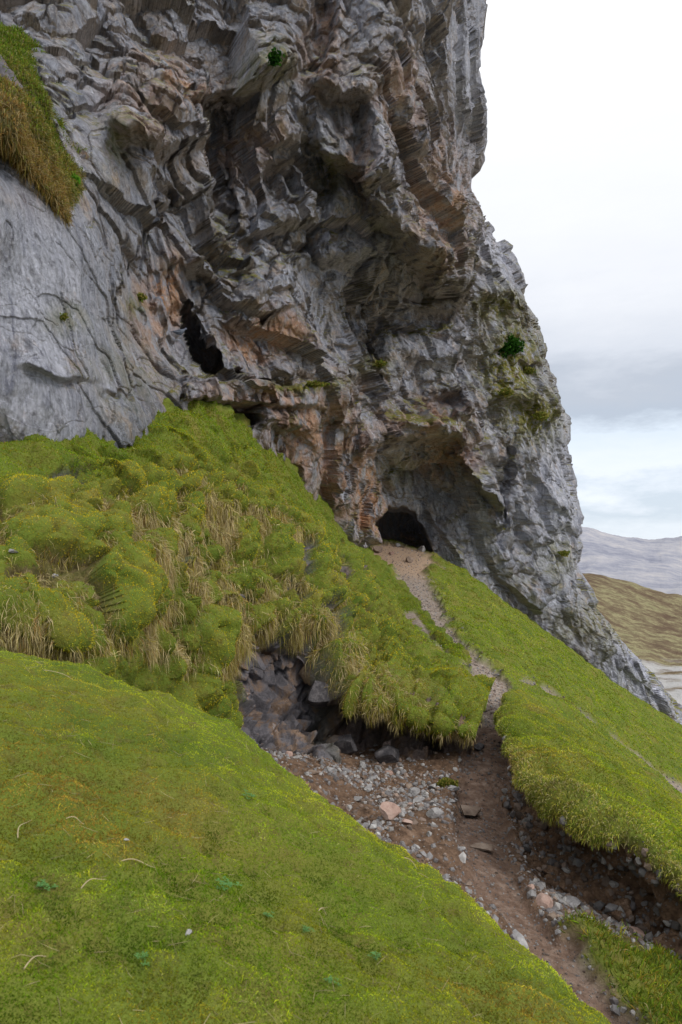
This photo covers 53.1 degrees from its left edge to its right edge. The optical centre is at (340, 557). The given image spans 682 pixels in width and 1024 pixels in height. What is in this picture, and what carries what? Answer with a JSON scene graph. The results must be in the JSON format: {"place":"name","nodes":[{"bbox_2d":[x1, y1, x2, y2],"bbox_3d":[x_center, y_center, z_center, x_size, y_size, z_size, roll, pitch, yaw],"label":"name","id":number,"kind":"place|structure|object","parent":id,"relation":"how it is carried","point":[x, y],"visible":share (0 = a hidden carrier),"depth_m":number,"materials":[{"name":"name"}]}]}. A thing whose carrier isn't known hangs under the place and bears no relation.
{"place":"outdoors","nodes":[
{"label":"outdoors","id":0,"kind":"place"},
{"bbox_2d":[0,398,495,763],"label":"grassy bank","id":1,"kind":"structure","parent":0,"point":[278,712],"depth_m":11.08,"materials":[{"name":"green plant"}]},
{"bbox_2d":[0,466,483,749],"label":"dry hanging grass","id":2,"kind":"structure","parent":1,"relation":"on","point":[225,540],"depth_m":10.60,"materials":[{"name":"plant"}]},
{"bbox_2d":[306,681,330,707],"bbox_3d":[-0.357,2.425,11.939,0.561,0.427,0.596,16,-25,18],"label":"boulder","id":3,"kind":"object","parent":1,"relation":"on","point":[318,696],"visible":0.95,"depth_m":11.76,"materials":[{"name":"stone"}]},
{"bbox_2d":[0,649,610,1023],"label":"foreground bank","id":4,"kind":"structure","parent":0,"point":[85,996],"depth_m":2.67,"materials":[{"name":"green plant"}]},
{"bbox_2d":[23,955,45,968],"bbox_3d":[-0.832,1.118,1.885,0.020,0.056,0.142,0,0,16],"label":"dry stalk","id":5,"kind":"object","parent":4,"relation":"on","point":[31,959],"visible":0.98,"depth_m":1.85,"materials":[{"name":"beige plant"}]},
{"bbox_2d":[36,879,57,890],"bbox_3d":[-0.940,1.044,2.171,0.071,0.017,0.057,20,0,0],"label":"clover plant","id":6,"kind":"object","parent":4,"relation":"on","point":[42,884],"visible":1,"depth_m":2.17,"materials":[{"name":"green plant"}]},
{"bbox_2d":[134,951,149,965],"bbox_3d":[-0.575,1.164,1.984,0.056,0.011,0.050,20,0,0],"label":"clover plant","id":7,"kind":"object","parent":4,"relation":"on","point":[137,956],"visible":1,"depth_m":1.98,"materials":[{"name":"green plant"}]},
{"bbox_2d":[185,929,191,935],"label":"pebble","id":8,"kind":"object","parent":4,"relation":"on","point":[188,931],"visible":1,"depth_m":2.14,"materials":[{"name":"grey stone"}]},
{"bbox_2d":[215,876,241,889],"bbox_3d":[-0.412,1.191,2.495,0.102,0.021,0.103,20,0,0],"label":"clover plant","id":9,"kind":"object","parent":4,"relation":"on","point":[225,883],"visible":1,"depth_m":2.48,"materials":[{"name":"green plant"}]},
{"bbox_2d":[242,789,254,798],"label":"clover plant","id":10,"kind":"object","parent":4,"relation":"on","point":[250,794],"visible":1,"depth_m":3.46,"materials":[{"name":"green plant"}]},
{"bbox_2d":[302,925,314,931],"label":"clover plant","id":11,"kind":"object","parent":4,"relation":"on","point":[306,928],"visible":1,"depth_m":2.49,"materials":[{"name":"green plant"}]},
{"bbox_2d":[323,975,340,985],"bbox_3d":[-0.026,1.364,2.203,0.062,0.011,0.052,20,0,0],"label":"clover plant","id":12,"kind":"object","parent":4,"relation":"on","point":[329,977],"visible":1,"depth_m":2.20,"materials":[{"name":"green plant"}]},
{"bbox_2d":[368,951,380,959],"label":"clover plant","id":13,"kind":"object","parent":4,"relation":"on","point":[378,954],"visible":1,"depth_m":2.46,"materials":[{"name":"green plant"}]},
{"bbox_2d":[0,0,681,724],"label":"cliff","id":14,"kind":"structure","parent":0,"point":[264,232],"depth_m":26.31,"materials":[{"name":"stone"}]},
{"bbox_2d":[0,20,91,233],"bbox_3d":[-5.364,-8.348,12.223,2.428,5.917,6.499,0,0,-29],"label":"grassy ledge","id":15,"kind":"object","parent":14,"relation":"on","point":[84,155],"visible":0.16,"depth_m":10.70,"materials":[{"name":"plant"}]},
{"bbox_2d":[71,173,80,185],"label":"leafy plant","id":16,"kind":"object","parent":15,"relation":"on","point":[77,178],"visible":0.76,"depth_m":12.16,"materials":[{"name":"green plant"}]},
{"bbox_2d":[59,312,68,321],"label":"leafy plant","id":17,"kind":"object","parent":14,"relation":"on","point":[63,316],"visible":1,"depth_m":10.25,"materials":[{"name":"green plant"}]},
{"bbox_2d":[137,292,147,302],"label":"grass tuft","id":18,"kind":"object","parent":14,"relation":"on","point":[141,297],"visible":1,"depth_m":16.16,"materials":[{"name":"green plant"}]},
{"bbox_2d":[172,328,186,334],"bbox_3d":[-4.383,-6.117,18.419,0.475,0.216,0.180,0,0,-23],"label":"rock dove","id":19,"kind":"object","parent":14,"relation":"on","point":[179,332],"visible":1,"depth_m":18.38,"materials":[{"name":"grey"}]},
{"bbox_2d":[265,46,284,66],"bbox_3d":[-2.048,-15.675,21.418,0.567,0.580,0.417,0,0,21],"label":"leafy plant","id":20,"kind":"object","parent":14,"relation":"on","point":[274,58],"visible":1,"depth_m":21.35,"materials":[{"name":"green plant"}]},
{"bbox_2d":[306,380,329,388],"bbox_3d":[-0.889,-6.389,25.208,0.977,0.277,0.502,0,0,0],"label":"grass tuft","id":21,"kind":"object","parent":14,"relation":"on","point":[314,384],"visible":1,"depth_m":25.10,"materials":[{"name":"green plant"}]},
{"bbox_2d":[374,359,387,366],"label":"grass tuft","id":22,"kind":"object","parent":14,"relation":"on","point":[380,363],"visible":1,"depth_m":32.65,"materials":[{"name":"green plant"}]},
{"bbox_2d":[497,387,515,396],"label":"grass tuft","id":23,"kind":"object","parent":14,"relation":"on","point":[506,391],"visible":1,"depth_m":45.16,"materials":[{"name":"green plant"}]},
{"bbox_2d":[498,332,524,357],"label":"ivy clump","id":24,"kind":"object","parent":14,"relation":"attached to","point":[512,345],"visible":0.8,"depth_m":46.66,"materials":[{"name":"green plant"}]},
{"bbox_2d":[523,366,535,374],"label":"grass tuft","id":25,"kind":"object","parent":14,"relation":"on","point":[529,370],"visible":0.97,"depth_m":50.35,"materials":[{"name":"green plant"}]},
{"bbox_2d":[531,411,548,421],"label":"grass tuft","id":26,"kind":"object","parent":14,"relation":"on","point":[541,416],"visible":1,"depth_m":48.30,"materials":[{"name":"green plant"}]},
{"bbox_2d":[557,550,569,556],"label":"grass tuft","id":27,"kind":"object","parent":14,"relation":"on","point":[564,553],"visible":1,"depth_m":50.93,"materials":[{"name":"green plant"}]},
{"bbox_2d":[261,744,679,1018],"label":"scree gravel","id":28,"kind":"structure","parent":0,"point":[377,825],"depth_m":8.09,"materials":[{"name":"grey gravel"}]},
{"bbox_2d":[262,539,681,1023],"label":"hillside ground","id":29,"kind":"structure","parent":0,"point":[437,763],"depth_m":10.35,"materials":[{"name":"soil"}]},
{"bbox_2d":[285,751,292,756],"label":"loose stone","id":30,"kind":"object","parent":29,"relation":"on","point":[289,753],"visible":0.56,"depth_m":10.50,"materials":[{"name":"stone"}]},
{"bbox_2d":[307,769,317,773],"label":"loose stone","id":31,"kind":"object","parent":29,"relation":"on","point":[313,771],"visible":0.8,"depth_m":9.41,"materials":[{"name":"beige stone"}]},
{"bbox_2d":[326,767,336,771],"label":"loose stone","id":32,"kind":"object","parent":29,"relation":"on","point":[329,769],"visible":0.89,"depth_m":9.71,"materials":[{"name":"white stone"}]},
{"bbox_2d":[333,734,356,753],"bbox_3d":[0.077,3.122,11.480,0.513,0.322,0.268,0,0,41],"label":"boulder","id":33,"kind":"object","parent":29,"relation":"on","point":[346,745],"visible":0.87,"depth_m":11.34,"materials":[{"name":"stone"}]},
{"bbox_2d":[354,796,361,801],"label":"loose stone","id":34,"kind":"object","parent":29,"relation":"on","point":[357,798],"visible":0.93,"depth_m":9.08,"materials":[{"name":"grey stone"}]},
{"bbox_2d":[359,762,365,767],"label":"loose stone","id":35,"kind":"object","parent":29,"relation":"on","point":[362,764],"visible":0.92,"depth_m":10.70,"materials":[{"name":"grey stone"}]},
{"bbox_2d":[364,784,371,791],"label":"loose stone","id":36,"kind":"object","parent":29,"relation":"on","point":[368,786],"visible":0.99,"depth_m":9.59,"materials":[{"name":"grey stone"}]},
{"bbox_2d":[373,546,382,552],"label":"cave rock","id":37,"kind":"object","parent":29,"relation":"on","point":[377,549],"visible":0.98,"depth_m":40.17,"materials":[{"name":"brown stone"}]},
{"bbox_2d":[374,745,398,763],"bbox_3d":[0.740,3.256,11.187,0.505,0.361,0.384,6,3,-23],"label":"boulder","id":38,"kind":"object","parent":29,"relation":"on","point":[387,754],"visible":0.94,"depth_m":11.07,"materials":[{"name":"stone"}]},
{"bbox_2d":[380,801,400,819],"bbox_3d":[0.570,2.905,7.823,0.278,0.207,0.073,12,-36,-17],"label":"rock","id":39,"kind":"object","parent":29,"relation":"on","point":[389,810],"depth_m":7.81,"materials":[{"name":"stone"}]},
{"bbox_2d":[401,819,412,824],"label":"stone","id":40,"kind":"object","parent":29,"relation":"on","point":[406,821],"visible":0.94,"depth_m":7.62,"materials":[{"name":"stone"}]},
{"bbox_2d":[405,783,412,789],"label":"loose stone","id":41,"kind":"object","parent":29,"relation":"on","point":[408,786],"visible":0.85,"depth_m":10.06,"materials":[{"name":"beige stone"}]},
{"bbox_2d":[406,557,412,562],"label":"cave rock","id":42,"kind":"object","parent":29,"relation":"on","point":[409,559],"visible":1,"depth_m":38.35,"materials":[{"name":"brown stone"}]},
{"bbox_2d":[408,787,419,795],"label":"loose stone","id":43,"kind":"object","parent":29,"relation":"on","point":[415,791],"visible":0.61,"depth_m":9.63,"materials":[{"name":"grey stone"}]},
{"bbox_2d":[413,796,424,802],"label":"loose stone","id":44,"kind":"object","parent":29,"relation":"on","point":[418,799],"visible":0.7,"depth_m":9.10,"materials":[{"name":"grey stone"}]},
{"bbox_2d":[417,546,424,551],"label":"cave rock","id":45,"kind":"object","parent":29,"relation":"on","point":[421,548],"visible":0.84,"depth_m":42.37,"materials":[{"name":"grey stone"}]},
{"bbox_2d":[428,783,436,788],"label":"loose stone","id":46,"kind":"object","parent":29,"relation":"on","point":[432,786],"visible":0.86,"depth_m":9.92,"materials":[{"name":"white stone"}]},
{"bbox_2d":[426,807,443,817],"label":"loose stone","id":47,"kind":"object","parent":29,"relation":"on","point":[435,812],"visible":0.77,"depth_m":8.05,"materials":[{"name":"grey stone"}]},
{"bbox_2d":[436,777,458,787],"bbox_3d":[1.544,3.308,10.012,0.395,0.197,0.234,0,0,0],"label":"grass tuft","id":48,"kind":"object","parent":29,"relation":"on","point":[444,781],"visible":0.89,"depth_m":9.96,"materials":[{"name":"green plant"}]},
{"bbox_2d":[449,785,458,790],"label":"loose stone","id":49,"kind":"object","parent":29,"relation":"on","point":[454,788],"visible":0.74,"depth_m":9.83,"materials":[{"name":"grey stone"}]},
{"bbox_2d":[460,804,480,815],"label":"stone block","id":50,"kind":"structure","parent":29,"relation":"on","point":[469,810],"depth_m":9.22,"materials":[{"name":"brown stone"}]},
{"bbox_2d":[473,742,484,750],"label":"stone","id":51,"kind":"object","parent":29,"relation":"on","point":[479,746],"visible":0.82,"depth_m":11.71,"materials":[{"name":"grey stone"}]},
{"bbox_2d":[469,843,492,850],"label":"stone slab","id":52,"kind":"structure","parent":29,"relation":"on","point":[483,847],"depth_m":7.74,"materials":[{"name":"brown stone"}]},
{"bbox_2d":[512,929,528,948],"bbox_3d":[1.428,3.131,5.534,0.147,0.098,0.212,0,17,-5],"label":"loose stone","id":53,"kind":"object","parent":29,"relation":"on","point":[521,939],"visible":0.38,"depth_m":5.53,"materials":[{"name":"grey stone"}]},
{"bbox_2d":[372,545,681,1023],"bbox_3d":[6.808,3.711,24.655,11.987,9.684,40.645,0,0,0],"label":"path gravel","id":54,"kind":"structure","parent":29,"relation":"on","point":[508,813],"depth_m":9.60,"materials":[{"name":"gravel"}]},
{"bbox_2d":[382,539,681,1023],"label":"meadow grass","id":55,"kind":"structure","parent":29,"relation":"on","point":[661,1000],"depth_m":20.80,"materials":[{"name":"green plant"}]},
{"bbox_2d":[536,893,552,908],"bbox_3d":[1.935,3.285,6.495,0.170,0.140,0.236,11,5,20],"label":"loose stone","id":56,"kind":"object","parent":29,"relation":"on","point":[545,901],"visible":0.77,"depth_m":6.45,"materials":[{"name":"brown stone"}]},
{"bbox_2d":[547,912,557,920],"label":"loose stone","id":57,"kind":"object","parent":29,"relation":"on","point":[551,916],"visible":0.88,"depth_m":6.15,"materials":[{"name":"brown stone"}]},
{"bbox_2d":[564,895,580,906],"bbox_3d":[2.288,3.407,6.736,0.157,0.080,0.183,-4,6,0],"label":"loose stone","id":58,"kind":"object","parent":29,"relation":"on","point":[574,900],"visible":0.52,"depth_m":6.74,"materials":[{"name":"grey stone"}]},
{"bbox_2d":[626,926,644,938],"bbox_3d":[2.801,3.590,6.532,0.211,0.108,0.139,6,-13,42],"label":"loose stone","id":59,"kind":"object","parent":29,"relation":"on","point":[639,931],"visible":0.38,"depth_m":6.49,"materials":[{"name":"stone"}]},
{"bbox_2d":[471,0,681,539],"label":"sky","id":60,"kind":"structure","parent":0,"point":[581,171],"materials":[{"name":"white"}]},
{"bbox_2d":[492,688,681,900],"bbox_3d":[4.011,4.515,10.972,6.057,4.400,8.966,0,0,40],"label":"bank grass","id":61,"kind":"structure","parent":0,"point":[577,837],"depth_m":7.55,"materials":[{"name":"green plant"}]},
{"bbox_2d":[494,688,681,959],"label":"eroded bank","id":62,"kind":"structure","parent":0,"point":[635,884],"depth_m":7.29,"materials":[{"name":"green plant"}]},
{"bbox_2d":[500,736,681,957],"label":"bank rubble","id":63,"kind":"object","parent":62,"relation":"on","point":[634,864],"visible":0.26,"depth_m":7.15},
{"bbox_2d":[577,527,681,704],"bbox_3d":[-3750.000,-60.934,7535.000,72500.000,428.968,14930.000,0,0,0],"label":"valley and hills","id":64,"kind":"structure","parent":0,"point":[635,583],"depth_m":929.27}
]}

